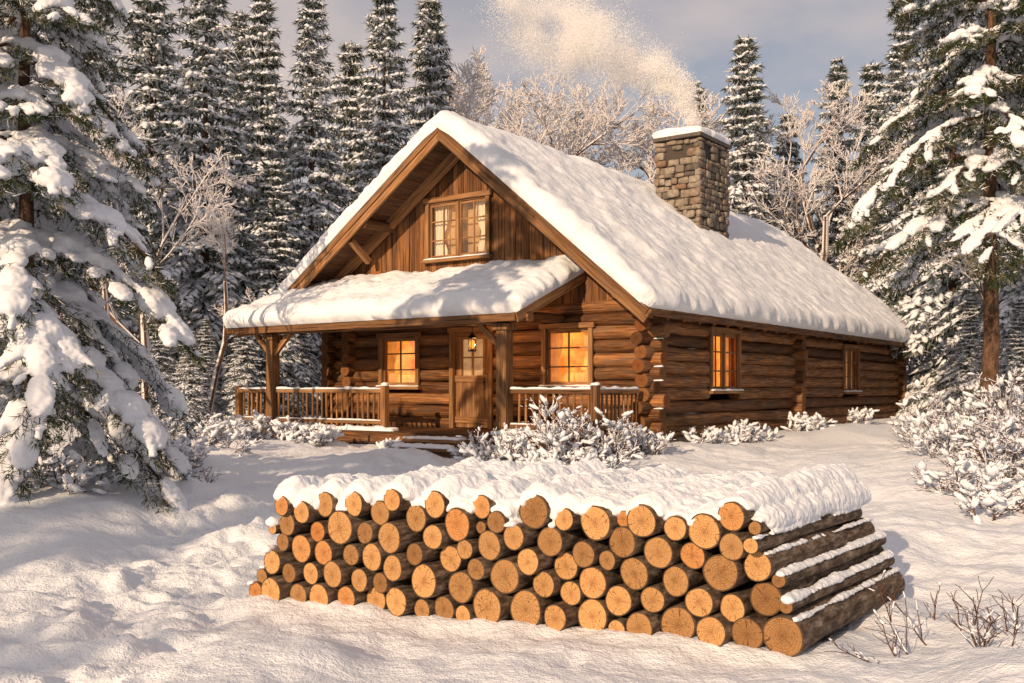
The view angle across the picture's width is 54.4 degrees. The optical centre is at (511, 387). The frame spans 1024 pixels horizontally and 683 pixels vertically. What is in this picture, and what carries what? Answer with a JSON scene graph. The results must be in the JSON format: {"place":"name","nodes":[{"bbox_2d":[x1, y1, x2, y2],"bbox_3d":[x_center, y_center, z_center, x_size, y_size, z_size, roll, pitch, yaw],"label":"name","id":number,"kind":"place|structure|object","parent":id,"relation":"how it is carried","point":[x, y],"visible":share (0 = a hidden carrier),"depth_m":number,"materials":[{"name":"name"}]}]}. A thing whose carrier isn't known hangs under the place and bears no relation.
{"place":"outdoors","nodes":[
{"label":"outdoors","id":0,"kind":"place"},
{"bbox_2d":[0,407,1023,682],"bbox_3d":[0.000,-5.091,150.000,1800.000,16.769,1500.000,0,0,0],"label":"snowy ground","id":1,"kind":"structure","parent":0,"point":[116,583],"depth_m":8.04,"materials":[{"name":"white snow"}]},
{"bbox_2d":[0,13,96,428],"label":"snowy spruce tree","id":2,"kind":"object","parent":1,"relation":"on","point":[60,114],"visible":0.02,"depth_m":25.98,"materials":[{"name":"green plant"}]},
{"bbox_2d":[18,444,145,494],"bbox_3d":[-5.324,1.000,12.081,1.068,0.678,1.670,0,0,31],"label":"snowy shrub","id":3,"kind":"object","parent":1,"relation":"on","point":[74,475],"visible":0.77,"depth_m":11.87,"materials":[{"name":"white snow"}]},
{"bbox_2d":[0,0,209,514],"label":"snowy spruce tree","id":4,"kind":"object","parent":1,"relation":"on","point":[41,348],"visible":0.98,"depth_m":11.90,"materials":[{"name":"white snow"}]},
{"bbox_2d":[71,140,154,413],"bbox_3d":[-7.572,-1.866,18.359,1.566,6.132,3.192,0,0,-40],"label":"frosted birch tree","id":5,"kind":"object","parent":1,"relation":"on","point":[106,307],"visible":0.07,"depth_m":18.46,"materials":[{"name":"white plant"}]},
{"bbox_2d":[90,440,146,472],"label":"snowy shrub","id":6,"kind":"object","parent":1,"relation":"on","point":[111,442],"visible":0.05,"depth_m":14.49,"materials":[{"name":"white plant"}]},
{"bbox_2d":[59,0,181,421],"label":"snowy spruce tree","id":7,"kind":"object","parent":1,"relation":"on","point":[127,322],"visible":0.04,"depth_m":30.17,"materials":[{"name":"green plant"}]},
{"bbox_2d":[12,86,262,412],"bbox_3d":[-8.259,-2.531,21.266,5.398,7.531,3.864,0,0,-43],"label":"frosted birch tree","id":8,"kind":"object","parent":1,"relation":"on","point":[144,339],"visible":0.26,"depth_m":21.18,"materials":[{"name":"white plant"}]},
{"bbox_2d":[87,408,204,454],"bbox_3d":[-5.986,0.801,16.373,1.582,1.272,1.840,0,0,-43],"label":"snowy shrub","id":9,"kind":"object","parent":1,"relation":"on","point":[170,430],"visible":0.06,"depth_m":16.56,"materials":[{"name":"white snow"}]},
{"bbox_2d":[134,317,188,426],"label":"young spruce tree","id":10,"kind":"object","parent":1,"relation":"on","point":[158,356],"visible":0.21,"depth_m":23.89,"materials":[{"name":"green plant"}]},
{"bbox_2d":[105,0,219,390],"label":"snowy spruce tree","id":11,"kind":"object","parent":1,"relation":"on","point":[149,56],"visible":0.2,"depth_m":37.58,"materials":[{"name":"green plant"}]},
{"bbox_2d":[140,438,219,480],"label":"snowy shrub","id":12,"kind":"object","parent":1,"relation":"on","point":[193,449],"visible":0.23,"depth_m":15.54,"materials":[{"name":"white snow"}]},
{"bbox_2d":[171,433,210,464],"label":"snowy shrub","id":13,"kind":"object","parent":1,"relation":"on","point":[199,440],"visible":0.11,"depth_m":16.88,"materials":[{"name":"white snow"}]},
{"bbox_2d":[164,330,220,437],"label":"young spruce tree","id":14,"kind":"object","parent":1,"relation":"on","point":[190,387],"visible":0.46,"depth_m":20.88,"materials":[{"name":"green plant"}]},
{"bbox_2d":[193,462,224,482],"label":"dry twig plant","id":15,"kind":"object","parent":1,"relation":"on","point":[198,477],"visible":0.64,"depth_m":14.14,"materials":[{"name":"brown plant"}]},
{"bbox_2d":[193,319,231,423],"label":"young spruce tree","id":16,"kind":"object","parent":1,"relation":"on","point":[218,399],"visible":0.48,"depth_m":25.93,"materials":[{"name":"green plant"}]},
{"bbox_2d":[133,0,296,416],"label":"snowy spruce tree","id":17,"kind":"object","parent":1,"relation":"on","point":[193,274],"visible":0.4,"depth_m":32.48,"materials":[{"name":"green plant"}]},
{"bbox_2d":[183,182,260,426],"bbox_3d":[-7.161,-1.924,25.445,1.718,6.112,3.499,0,0,4],"label":"frosted birch tree","id":18,"kind":"object","parent":1,"relation":"on","point":[221,223],"visible":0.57,"depth_m":24.95,"materials":[{"name":"white plant"}]},
{"bbox_2d":[183,412,263,456],"bbox_3d":[-5.642,0.899,19.000,2.491,0.909,1.058,0,0,24],"label":"snowy shrub","id":19,"kind":"object","parent":1,"relation":"on","point":[216,437],"visible":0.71,"depth_m":18.86,"materials":[{"name":"white snow"}]},
{"bbox_2d":[207,414,264,439],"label":"snowy shrub","id":20,"kind":"object","parent":1,"relation":"on","point":[250,430],"visible":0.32,"depth_m":21.10,"materials":[{"name":"white snow"}]},
{"bbox_2d":[209,10,269,289],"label":"snowy spruce tree","id":21,"kind":"object","parent":1,"relation":"on","point":[239,18],"visible":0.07,"depth_m":45.70,"materials":[{"name":"green plant"}]},
{"bbox_2d":[221,300,265,420],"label":"young spruce tree","id":22,"kind":"object","parent":1,"relation":"on","point":[238,363],"visible":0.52,"depth_m":29.78,"materials":[{"name":"green plant"}]},
{"bbox_2d":[231,409,278,439],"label":"snowy shrub","id":23,"kind":"object","parent":1,"relation":"on","point":[255,415],"visible":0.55,"depth_m":21.69,"materials":[{"name":"white snow"}]},
{"bbox_2d":[213,0,306,358],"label":"snowy spruce tree","id":24,"kind":"object","parent":1,"relation":"on","point":[267,81],"visible":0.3,"depth_m":41.51,"materials":[{"name":"green plant"}]},
{"bbox_2d":[217,160,321,414],"bbox_3d":[-7.736,-2.576,33.130,4.149,10.023,3.880,0,0,1],"label":"snowy spruce tree","id":25,"kind":"object","parent":1,"relation":"on","point":[274,203],"visible":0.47,"depth_m":32.66,"materials":[{"name":"green plant"}]},
{"bbox_2d":[266,415,313,441],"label":"snowy shrub","id":26,"kind":"object","parent":1,"relation":"on","point":[287,432],"visible":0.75,"depth_m":21.47,"materials":[{"name":"white snow"}]},
{"bbox_2d":[280,333,319,415],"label":"young spruce tree","id":27,"kind":"object","parent":1,"relation":"on","point":[311,360],"visible":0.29,"depth_m":32.85,"materials":[{"name":"green plant"}]},
{"bbox_2d":[256,0,358,409],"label":"snowy spruce tree","id":28,"kind":"object","parent":1,"relation":"on","point":[325,208],"visible":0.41,"depth_m":35.66,"materials":[{"name":"green plant"}]},
{"bbox_2d":[291,422,347,446],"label":"snowy shrub","id":29,"kind":"object","parent":1,"relation":"on","point":[322,434],"visible":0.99,"depth_m":20.74,"materials":[{"name":"white snow"}]},
{"bbox_2d":[303,40,375,236],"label":"snowy spruce tree","id":30,"kind":"object","parent":1,"relation":"on","point":[351,57],"visible":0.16,"depth_m":49.70,"materials":[{"name":"green plant"}]},
{"bbox_2d":[325,0,417,231],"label":"snowy spruce tree","id":31,"kind":"object","parent":1,"relation":"on","point":[385,150],"visible":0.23,"depth_m":41.74,"materials":[{"name":"green plant"}]},
{"bbox_2d":[376,437,403,447],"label":"snowy shrub","id":32,"kind":"object","parent":1,"relation":"on","point":[386,444],"visible":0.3,"depth_m":21.08,"materials":[{"name":"white snow"}]},
{"bbox_2d":[394,0,460,154],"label":"snowy spruce tree","id":33,"kind":"object","parent":1,"relation":"on","point":[429,18],"visible":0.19,"depth_m":45.88,"materials":[{"name":"green plant"}]},
{"bbox_2d":[401,44,496,118],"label":"frosted birch tree","id":34,"kind":"object","parent":1,"relation":"on","point":[470,98],"visible":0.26,"depth_m":48.74,"materials":[{"name":"white plant"}]},
{"bbox_2d":[447,434,504,460],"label":"snowy shrub","id":35,"kind":"object","parent":1,"relation":"on","point":[470,449],"visible":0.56,"depth_m":18.54,"materials":[{"name":"white snow"}]},
{"bbox_2d":[456,422,538,461],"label":"snowy shrub","id":36,"kind":"object","parent":1,"relation":"on","point":[509,446],"visible":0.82,"depth_m":18.19,"materials":[{"name":"white snow"}]},
{"bbox_2d":[380,72,646,178],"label":"frosted birch tree","id":37,"kind":"object","parent":1,"relation":"on","point":[578,114],"visible":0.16,"depth_m":55.50,"materials":[{"name":"white plant"}]},
{"bbox_2d":[417,67,655,183],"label":"frosted birch tree","id":38,"kind":"object","parent":1,"relation":"on","point":[489,100],"visible":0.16,"depth_m":54.88,"materials":[{"name":"white plant"}]},
{"bbox_2d":[512,443,571,463],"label":"snowy shrub","id":39,"kind":"object","parent":1,"relation":"on","point":[533,456],"visible":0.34,"depth_m":17.07,"materials":[{"name":"white snow"}]},
{"bbox_2d":[247,457,904,656],"bbox_3d":[0.572,1.208,8.372,5.025,1.175,2.535,0,0,23],"label":"firewood pile","id":40,"kind":"object","parent":1,"relation":"on","point":[786,564],"visible":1,"depth_m":7.39,"materials":[{"name":"brown wood"}]},
{"bbox_2d":[508,391,647,467],"bbox_3d":[1.044,0.791,17.706,2.035,1.482,2.391,0,0,-18],"label":"snowy shrub","id":41,"kind":"object","parent":1,"relation":"on","point":[553,438],"visible":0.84,"depth_m":17.70,"materials":[{"name":"white snow"}]},
{"bbox_2d":[223,110,946,457],"bbox_3d":[4.470,-2.888,31.016,11.720,9.096,24.703,0,0,36],"label":"log cabin","id":42,"kind":"object","parent":1,"relation":"on","point":[451,276],"visible":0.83,"depth_m":23.51,"materials":[{"name":"brown wood"}]},
{"bbox_2d":[466,0,704,126],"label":"chimney smoke","id":43,"kind":"object","parent":42,"relation":"on","point":[581,44],"visible":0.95,"depth_m":28.98,"materials":[{"name":"white"}]},
{"bbox_2d":[376,190,862,428],"bbox_3d":[3.912,-1.812,28.508,7.850,5.525,14.280,0,0,36],"label":"window and door frames","id":44,"kind":"structure","parent":42,"relation":"in","point":[470,402],"depth_m":23.57,"materials":[{"name":"brown wood"}]},
{"bbox_2d":[387,201,851,387],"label":"window panes","id":45,"kind":"structure","parent":42,"relation":"in","point":[578,356],"depth_m":23.78,"materials":[{"name":"yellow"}]},
{"bbox_2d":[546,442,629,468],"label":"snowy shrub","id":46,"kind":"object","parent":1,"relation":"on","point":[578,455],"visible":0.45,"depth_m":17.00,"materials":[{"name":"white snow"}]},
{"bbox_2d":[498,66,678,180],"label":"frosted birch tree","id":47,"kind":"object","parent":1,"relation":"on","point":[551,133],"visible":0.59,"depth_m":51.03,"materials":[{"name":"white plant"}]},
{"bbox_2d":[563,407,647,459],"bbox_3d":[1.860,0.925,18.335,1.883,1.172,1.242,0,0,-41],"label":"snowy shrub","id":48,"kind":"object","parent":1,"relation":"on","point":[622,435],"visible":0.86,"depth_m":18.14,"materials":[{"name":"white snow"}]},
{"bbox_2d":[600,426,675,457],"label":"snowy shrub","id":49,"kind":"object","parent":1,"relation":"on","point":[654,440],"visible":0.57,"depth_m":18.88,"materials":[{"name":"white snow"}]},
{"bbox_2d":[621,91,677,173],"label":"frosted birch tree","id":50,"kind":"object","parent":1,"relation":"on","point":[653,111],"visible":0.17,"depth_m":53.59,"materials":[{"name":"beige plant"}]},
{"bbox_2d":[569,82,774,217],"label":"frosted birch tree","id":51,"kind":"object","parent":1,"relation":"on","point":[709,125],"visible":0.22,"depth_m":53.21,"materials":[{"name":"white plant"}]},
{"bbox_2d":[688,80,711,128],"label":"snowy spruce tree","id":52,"kind":"object","parent":1,"relation":"on","point":[700,93],"visible":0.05,"depth_m":59.71,"materials":[{"name":"green plant"}]},
{"bbox_2d":[681,425,737,444],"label":"snowy shrub","id":53,"kind":"object","parent":1,"relation":"on","point":[714,435],"visible":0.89,"depth_m":21.21,"materials":[{"name":"white snow"}]},
{"bbox_2d":[692,34,793,348],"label":"snowy spruce tree","id":54,"kind":"object","parent":1,"relation":"on","point":[752,114],"visible":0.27,"depth_m":47.43,"materials":[{"name":"green plant"}]},
{"bbox_2d":[724,418,777,442],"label":"snowy shrub","id":55,"kind":"object","parent":1,"relation":"on","point":[742,432],"visible":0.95,"depth_m":22.69,"materials":[{"name":"white snow"}]},
{"bbox_2d":[752,164,811,216],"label":"frosted birch tree","id":56,"kind":"object","parent":1,"relation":"on","point":[794,190],"visible":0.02,"depth_m":59.06,"materials":[{"name":"white plant"}]},
{"bbox_2d":[767,112,814,246],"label":"snowy spruce tree","id":57,"kind":"object","parent":1,"relation":"on","point":[780,151],"visible":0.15,"depth_m":55.68,"materials":[{"name":"green plant"}]},
{"bbox_2d":[644,80,941,276],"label":"frosted birch tree","id":58,"kind":"object","parent":1,"relation":"on","point":[809,222],"visible":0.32,"depth_m":49.12,"materials":[{"name":"white plant"}]},
{"bbox_2d":[780,411,837,430],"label":"snowy shrub","id":59,"kind":"object","parent":1,"relation":"on","point":[806,422],"visible":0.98,"depth_m":24.98,"materials":[{"name":"white snow"}]},
{"bbox_2d":[731,119,928,296],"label":"frosted birch tree","id":60,"kind":"object","parent":1,"relation":"on","point":[827,219],"visible":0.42,"depth_m":46.52,"materials":[{"name":"white plant"}]},
{"bbox_2d":[797,57,871,284],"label":"snowy spruce tree","id":61,"kind":"object","parent":1,"relation":"on","point":[839,74],"visible":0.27,"depth_m":49.69,"materials":[{"name":"green plant"}]},
{"bbox_2d":[847,406,879,423],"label":"snowy shrub","id":62,"kind":"object","parent":1,"relation":"on","point":[855,416],"visible":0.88,"depth_m":28.24,"materials":[{"name":"white snow"}]},
{"bbox_2d":[833,60,908,297],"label":"snowy spruce tree","id":63,"kind":"object","parent":1,"relation":"on","point":[870,73],"visible":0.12,"depth_m":57.65,"materials":[{"name":"green plant"}]},
{"bbox_2d":[852,13,943,386],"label":"snowy spruce tree","id":64,"kind":"object","parent":1,"relation":"on","point":[897,79],"visible":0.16,"depth_m":45.75,"materials":[{"name":"green plant"}]},
{"bbox_2d":[885,408,938,442],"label":"snowy shrub","id":65,"kind":"object","parent":1,"relation":"on","point":[895,423],"visible":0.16,"depth_m":21.34,"materials":[{"name":"white snow"}]},
{"bbox_2d":[825,609,1023,663],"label":"dry twig plant","id":66,"kind":"object","parent":1,"relation":"on","point":[881,621],"visible":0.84,"depth_m":6.55,"materials":[{"name":"brown plant"}]},
{"bbox_2d":[830,0,1023,419],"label":"snowy pine tree","id":67,"kind":"object","parent":1,"relation":"on","point":[986,176],"visible":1,"depth_m":18.67,"materials":[{"name":"white snow"}]},
{"bbox_2d":[881,3,983,414],"bbox_3d":[15.836,-6.580,36.223,6.841,19.987,6.722,0,0,24],"label":"snowy spruce tree","id":68,"kind":"object","parent":1,"relation":"on","point":[927,369],"visible":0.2,"depth_m":35.52,"materials":[{"name":"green plant"}]},
{"bbox_2d":[885,103,979,285],"bbox_3d":[16.258,-5.176,36.835,3.493,12.431,7.118,0,0,-11],"label":"frosted birch tree","id":69,"kind":"object","parent":1,"relation":"on","point":[899,149],"visible":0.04,"depth_m":39.68,"materials":[{"name":"white plant"}]},
{"bbox_2d":[887,407,992,457],"bbox_3d":[7.373,0.821,16.976,1.752,1.005,1.768,0,0,15],"label":"snowy shrub","id":70,"kind":"object","parent":1,"relation":"on","point":[941,437],"visible":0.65,"depth_m":16.92,"materials":[{"name":"white snow"}]},
{"bbox_2d":[858,570,1023,654],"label":"dry twig plant","id":71,"kind":"object","parent":1,"relation":"on","point":[904,649],"visible":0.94,"depth_m":6.77,"materials":[{"name":"brown plant"}]},
{"bbox_2d":[891,25,1023,418],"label":"snowy spruce tree","id":72,"kind":"object","parent":1,"relation":"on","point":[965,289],"visible":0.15,"depth_m":30.88,"materials":[{"name":"white snow"}]},
{"bbox_2d":[896,378,1021,441],"bbox_3d":[8.738,0.536,18.851,2.112,1.442,2.383,0,0,-23],"label":"snowy shrub","id":73,"kind":"object","parent":1,"relation":"on","point":[950,408],"visible":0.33,"depth_m":18.91,"materials":[{"name":"white snow"}]},
{"bbox_2d":[923,576,997,631],"bbox_3d":[3.346,1.634,7.304,0.454,0.498,0.713,0,0,-7],"label":"dry twig plant","id":74,"kind":"object","parent":1,"relation":"on","point":[953,600],"visible":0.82,"depth_m":7.29,"materials":[{"name":"brown plant"}]},
{"bbox_2d":[907,453,1023,498],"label":"snowy shrub","id":75,"kind":"object","parent":1,"relation":"on","point":[965,469],"visible":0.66,"depth_m":13.00,"materials":[{"name":"white snow"}]},
{"bbox_2d":[911,185,1019,341],"bbox_3d":[14.001,-2.765,27.648,6.213,7.880,4.447,0,0,-39],"label":"frosted birch tree","id":76,"kind":"object","parent":1,"relation":"on","point":[980,288],"visible":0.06,"depth_m":27.93,"materials":[{"name":"grey plant"}]},
{"bbox_2d":[938,298,997,418],"bbox_3d":[12.446,-0.447,26.964,1.880,4.029,1.848,0,0,1],"label":"young spruce tree","id":77,"kind":"object","parent":1,"relation":"on","point":[961,378],"visible":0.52,"depth_m":26.93,"materials":[{"name":"green plant"}]},
{"bbox_2d":[929,407,1023,467],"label":"snowy shrub","id":78,"kind":"object","parent":1,"relation":"on","point":[961,433],"visible":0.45,"depth_m":15.25,"materials":[{"name":"white snow"}]},
{"bbox_2d":[959,332,1007,430],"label":"young spruce tree","id":79,"kind":"object","parent":1,"relation":"on","point":[978,362],"visible":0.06,"depth_m":24.01,"materials":[{"name":"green plant"}]},
{"bbox_2d":[953,465,1023,523],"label":"snowy shrub","id":80,"kind":"object","parent":1,"relation":"on","point":[995,499],"visible":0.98,"depth_m":11.72,"materials":[{"name":"white snow"}]},
{"bbox_2d":[953,402,1023,482],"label":"snowy shrub","id":81,"kind":"object","parent":1,"relation":"on","point":[1012,451],"visible":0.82,"depth_m":14.37,"materials":[{"name":"white snow"}]},
{"bbox_2d":[954,364,1023,436],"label":"snowy shrub","id":82,"kind":"object","parent":1,"relation":"on","point":[1016,406],"visible":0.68,"depth_m":17.47,"materials":[{"name":"white snow"}]},
{"bbox_2d":[956,47,1023,410],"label":"snowy spruce tree","id":83,"kind":"object","parent":1,"relation":"on","point":[1008,295],"visible":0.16,"depth_m":23.83,"materials":[{"name":"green plant"}]},
{"bbox_2d":[967,589,1023,646],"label":"dry twig plant","id":84,"kind":"object","parent":1,"relation":"on","point":[974,629],"visible":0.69,"depth_m":6.98,"materials":[{"name":"brown plant"}]},
{"bbox_2d":[998,298,1023,416],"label":"young spruce tree","id":85,"kind":"object","parent":1,"relation":"on","point":[1017,359],"visible":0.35,"depth_m":20.96,"materials":[{"name":"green plant"}]},
{"bbox_2d":[32,0,1021,264],"label":"sky","id":86,"kind":"structure","parent":0,"point":[799,38],"materials":[{"name":"grey"}]}
]}

